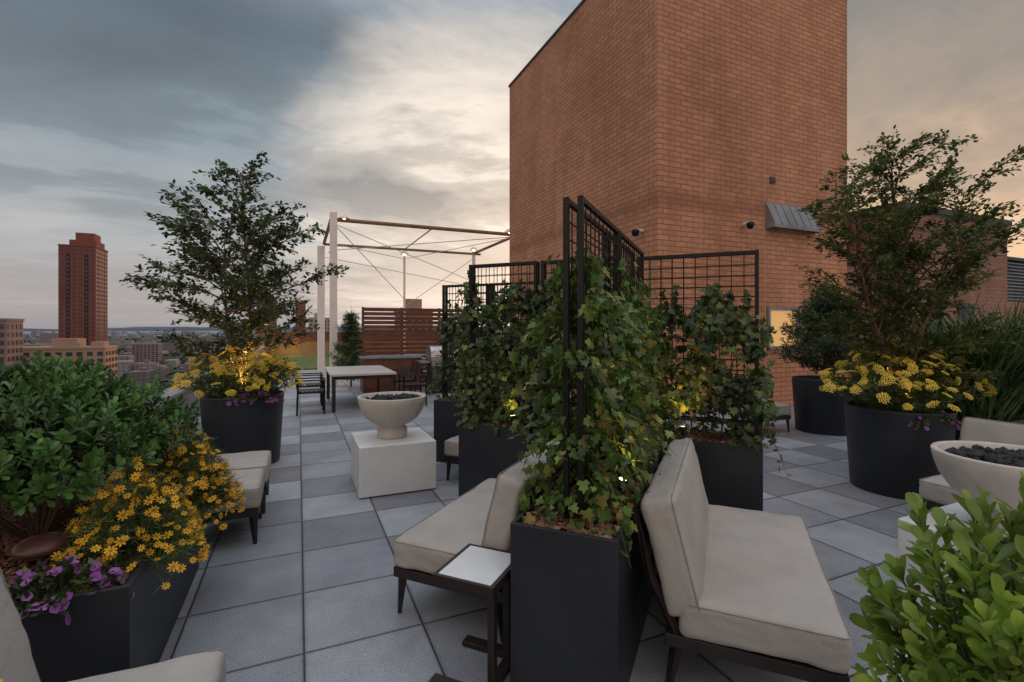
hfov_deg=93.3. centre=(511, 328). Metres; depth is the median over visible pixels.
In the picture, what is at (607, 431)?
ivy plant
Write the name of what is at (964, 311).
window
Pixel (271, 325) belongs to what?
apartment block
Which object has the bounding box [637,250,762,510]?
trellis planter
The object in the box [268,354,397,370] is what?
lawn
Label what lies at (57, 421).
evergreen shrub
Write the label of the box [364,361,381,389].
door
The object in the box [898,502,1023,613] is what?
plinth
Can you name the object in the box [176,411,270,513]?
armless lounge chair
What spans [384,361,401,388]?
door
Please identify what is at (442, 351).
ivy plant
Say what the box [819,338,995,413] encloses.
yarrow plant
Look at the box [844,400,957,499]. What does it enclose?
round planter
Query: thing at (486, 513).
armless loveseat
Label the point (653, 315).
ivy plant
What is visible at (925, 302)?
window
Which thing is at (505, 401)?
ivy plant
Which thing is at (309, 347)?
boundary wall
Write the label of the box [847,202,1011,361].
brick block
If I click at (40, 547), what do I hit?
mushroom lamp
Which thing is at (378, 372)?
dining table
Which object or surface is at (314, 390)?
dining chair
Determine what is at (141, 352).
apartment block
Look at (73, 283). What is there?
windows
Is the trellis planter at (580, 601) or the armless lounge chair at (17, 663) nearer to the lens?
the armless lounge chair at (17, 663)
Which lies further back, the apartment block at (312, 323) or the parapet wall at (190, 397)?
the apartment block at (312, 323)
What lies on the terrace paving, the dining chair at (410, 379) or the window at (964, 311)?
the dining chair at (410, 379)
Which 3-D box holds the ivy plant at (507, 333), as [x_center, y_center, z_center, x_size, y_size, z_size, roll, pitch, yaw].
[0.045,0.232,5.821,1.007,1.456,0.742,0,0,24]
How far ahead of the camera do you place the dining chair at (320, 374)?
10.29 m
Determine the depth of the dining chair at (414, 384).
10.35 m
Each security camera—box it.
[631,228,643,236]
[742,221,754,228]
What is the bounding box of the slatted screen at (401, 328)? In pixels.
[362,307,468,382]
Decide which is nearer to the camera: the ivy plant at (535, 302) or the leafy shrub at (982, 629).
the leafy shrub at (982, 629)
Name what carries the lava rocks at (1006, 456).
in the fire bowl at (960, 473)
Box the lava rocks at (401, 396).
[365,393,420,399]
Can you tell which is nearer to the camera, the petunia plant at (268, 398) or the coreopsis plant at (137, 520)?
the coreopsis plant at (137, 520)
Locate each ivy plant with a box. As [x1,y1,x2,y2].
[426,299,503,399]
[446,270,554,434]
[476,287,552,401]
[490,244,681,567]
[519,261,635,425]
[570,258,687,476]
[641,282,792,480]
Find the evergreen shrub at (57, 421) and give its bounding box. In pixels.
[0,349,208,540]
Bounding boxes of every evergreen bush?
[328,310,369,386]
[771,284,879,380]
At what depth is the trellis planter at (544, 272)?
4.43 m
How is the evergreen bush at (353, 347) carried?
on the terrace paving
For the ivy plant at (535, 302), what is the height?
1.575 m
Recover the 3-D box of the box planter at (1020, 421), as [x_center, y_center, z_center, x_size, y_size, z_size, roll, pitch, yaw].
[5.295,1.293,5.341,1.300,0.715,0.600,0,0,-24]
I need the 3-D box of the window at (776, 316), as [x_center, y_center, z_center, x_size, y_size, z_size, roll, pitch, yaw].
[5.790,0.000,10.330,0.926,0.900,0.049,0,0,-24]
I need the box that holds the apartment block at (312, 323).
[308,313,329,331]
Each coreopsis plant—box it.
[41,456,213,592]
[136,426,246,541]
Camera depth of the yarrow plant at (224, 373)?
5.69 m
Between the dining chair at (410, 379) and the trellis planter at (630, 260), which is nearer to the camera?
the trellis planter at (630, 260)
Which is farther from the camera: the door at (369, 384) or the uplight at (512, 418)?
the door at (369, 384)
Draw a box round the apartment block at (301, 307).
[295,301,305,331]
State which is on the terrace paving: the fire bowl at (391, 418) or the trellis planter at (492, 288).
the trellis planter at (492, 288)
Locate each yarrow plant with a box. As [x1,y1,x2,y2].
[170,341,305,398]
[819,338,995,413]
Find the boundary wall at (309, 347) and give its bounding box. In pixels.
[267,332,476,355]
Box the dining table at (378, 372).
[325,365,396,411]
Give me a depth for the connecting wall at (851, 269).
11.83 m
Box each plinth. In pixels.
[351,427,435,497]
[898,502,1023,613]
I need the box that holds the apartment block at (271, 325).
[256,297,276,346]
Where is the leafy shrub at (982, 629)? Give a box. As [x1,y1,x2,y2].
[849,471,1023,681]
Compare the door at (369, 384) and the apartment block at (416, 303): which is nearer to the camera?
the door at (369, 384)
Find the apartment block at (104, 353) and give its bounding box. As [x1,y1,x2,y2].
[23,338,117,381]
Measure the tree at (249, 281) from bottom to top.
3.078 m
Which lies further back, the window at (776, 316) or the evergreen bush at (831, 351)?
the window at (776, 316)
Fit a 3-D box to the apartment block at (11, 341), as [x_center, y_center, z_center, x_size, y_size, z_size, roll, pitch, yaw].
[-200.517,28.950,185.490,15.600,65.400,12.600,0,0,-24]
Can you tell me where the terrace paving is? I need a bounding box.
[125,353,975,681]
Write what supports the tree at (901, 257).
in the round planter at (890, 453)
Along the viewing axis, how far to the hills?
11323.99 m
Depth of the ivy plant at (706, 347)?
3.87 m
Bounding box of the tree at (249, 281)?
[119,151,349,389]
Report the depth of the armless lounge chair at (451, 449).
5.20 m
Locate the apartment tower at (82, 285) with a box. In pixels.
[58,232,107,345]
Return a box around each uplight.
[510,415,515,423]
[617,477,627,500]
[681,426,686,437]
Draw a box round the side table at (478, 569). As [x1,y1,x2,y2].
[429,543,509,681]
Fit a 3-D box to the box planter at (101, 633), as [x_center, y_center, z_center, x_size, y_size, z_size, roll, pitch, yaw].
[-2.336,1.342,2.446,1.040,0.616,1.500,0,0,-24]
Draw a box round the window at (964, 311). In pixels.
[957,304,973,327]
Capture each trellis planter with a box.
[434,283,488,463]
[459,261,539,496]
[483,281,540,418]
[510,195,651,681]
[533,257,612,446]
[593,230,668,595]
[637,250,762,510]
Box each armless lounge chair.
[0,567,225,681]
[131,423,264,543]
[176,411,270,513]
[444,401,531,480]
[727,375,790,432]
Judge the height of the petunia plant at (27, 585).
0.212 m
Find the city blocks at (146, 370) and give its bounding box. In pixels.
[23,330,503,385]
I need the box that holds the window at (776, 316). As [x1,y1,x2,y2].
[767,307,798,349]
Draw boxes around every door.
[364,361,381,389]
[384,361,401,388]
[404,360,420,387]
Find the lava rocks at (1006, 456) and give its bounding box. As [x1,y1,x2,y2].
[945,444,1023,467]
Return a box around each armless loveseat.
[393,437,576,643]
[629,438,852,681]
[919,417,1023,509]
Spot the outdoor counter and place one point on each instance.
(390, 362)
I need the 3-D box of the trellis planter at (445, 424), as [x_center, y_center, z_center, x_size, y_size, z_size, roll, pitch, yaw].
[-0.576,0.550,6.079,0.660,2.200,0.470,0,0,24]
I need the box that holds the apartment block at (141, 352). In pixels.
[131,343,161,362]
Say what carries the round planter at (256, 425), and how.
on the terrace paving
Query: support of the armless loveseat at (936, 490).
on the terrace paving
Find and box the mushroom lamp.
[10,531,73,568]
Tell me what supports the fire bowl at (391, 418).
on the plinth at (381, 467)
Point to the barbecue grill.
(434, 358)
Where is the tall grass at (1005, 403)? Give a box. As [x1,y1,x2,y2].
[843,289,1023,421]
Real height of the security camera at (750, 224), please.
0.160 m
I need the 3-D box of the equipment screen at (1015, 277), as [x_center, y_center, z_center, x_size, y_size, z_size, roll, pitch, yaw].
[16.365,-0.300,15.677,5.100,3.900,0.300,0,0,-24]
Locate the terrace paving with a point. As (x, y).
(305, 589)
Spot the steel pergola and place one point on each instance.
(332, 225)
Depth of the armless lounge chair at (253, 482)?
3.69 m
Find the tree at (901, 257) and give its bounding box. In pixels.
[794,124,1023,411]
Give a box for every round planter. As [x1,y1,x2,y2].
[199,390,283,463]
[792,375,857,435]
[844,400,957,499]
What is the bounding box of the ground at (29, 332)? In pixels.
[23,330,501,339]
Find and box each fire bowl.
[357,391,425,438]
[930,440,1023,536]
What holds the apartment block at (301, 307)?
on the ground at (29, 332)
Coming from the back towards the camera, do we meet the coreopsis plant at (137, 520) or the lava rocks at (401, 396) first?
the lava rocks at (401, 396)
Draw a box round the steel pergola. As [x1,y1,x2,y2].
[317,212,508,385]
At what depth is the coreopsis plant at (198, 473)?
2.94 m
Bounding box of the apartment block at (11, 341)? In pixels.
[0,318,24,372]
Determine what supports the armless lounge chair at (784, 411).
on the terrace paving
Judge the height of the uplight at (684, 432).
0.156 m
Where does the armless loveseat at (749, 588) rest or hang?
on the terrace paving
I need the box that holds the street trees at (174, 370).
[23,335,255,403]
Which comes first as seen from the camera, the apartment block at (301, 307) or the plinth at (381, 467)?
the plinth at (381, 467)
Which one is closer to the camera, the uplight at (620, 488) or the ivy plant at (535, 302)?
the uplight at (620, 488)
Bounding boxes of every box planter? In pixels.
[0,490,198,681]
[955,418,1023,439]
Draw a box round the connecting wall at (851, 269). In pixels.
[847,261,875,377]
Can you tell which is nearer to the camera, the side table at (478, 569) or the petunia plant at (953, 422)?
the side table at (478, 569)
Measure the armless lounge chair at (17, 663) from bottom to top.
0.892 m
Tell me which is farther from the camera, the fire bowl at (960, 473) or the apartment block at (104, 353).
the apartment block at (104, 353)
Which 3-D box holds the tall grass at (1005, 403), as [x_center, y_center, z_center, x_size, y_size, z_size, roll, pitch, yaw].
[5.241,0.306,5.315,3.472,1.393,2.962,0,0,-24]
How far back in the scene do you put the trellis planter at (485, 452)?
4.50 m
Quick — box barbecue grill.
[416,345,457,393]
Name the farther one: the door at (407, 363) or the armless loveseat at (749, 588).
the door at (407, 363)
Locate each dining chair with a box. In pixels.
[294,377,325,415]
[295,368,322,405]
[390,361,417,391]
[398,364,428,404]
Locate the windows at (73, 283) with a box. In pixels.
[60,281,107,344]
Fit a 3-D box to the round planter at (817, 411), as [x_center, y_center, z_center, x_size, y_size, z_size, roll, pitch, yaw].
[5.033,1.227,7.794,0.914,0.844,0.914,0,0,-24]
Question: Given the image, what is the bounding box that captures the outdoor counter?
[358,355,423,392]
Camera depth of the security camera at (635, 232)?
9.27 m
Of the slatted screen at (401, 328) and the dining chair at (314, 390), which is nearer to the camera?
the dining chair at (314, 390)
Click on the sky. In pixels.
(395, 111)
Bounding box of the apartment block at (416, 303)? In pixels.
[394,299,432,324]
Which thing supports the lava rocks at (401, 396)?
in the fire bowl at (391, 418)
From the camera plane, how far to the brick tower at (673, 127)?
10.21 m
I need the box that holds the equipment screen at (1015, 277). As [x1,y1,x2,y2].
[1007,256,1023,324]
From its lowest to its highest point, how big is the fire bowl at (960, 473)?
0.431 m
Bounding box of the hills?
[23,327,503,330]
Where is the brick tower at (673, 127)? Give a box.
[508,0,846,414]
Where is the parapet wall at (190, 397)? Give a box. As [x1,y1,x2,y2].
[19,344,266,490]
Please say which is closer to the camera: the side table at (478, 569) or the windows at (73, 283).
the side table at (478, 569)
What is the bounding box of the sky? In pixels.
[0,0,1023,328]
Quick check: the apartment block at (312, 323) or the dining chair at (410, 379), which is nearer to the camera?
the dining chair at (410, 379)
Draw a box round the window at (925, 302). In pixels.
[925,302,942,333]
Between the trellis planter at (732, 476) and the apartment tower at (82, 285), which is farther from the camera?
the apartment tower at (82, 285)
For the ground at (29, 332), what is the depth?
6933.70 m
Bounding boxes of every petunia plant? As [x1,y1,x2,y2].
[6,554,134,624]
[221,388,284,405]
[908,408,960,429]

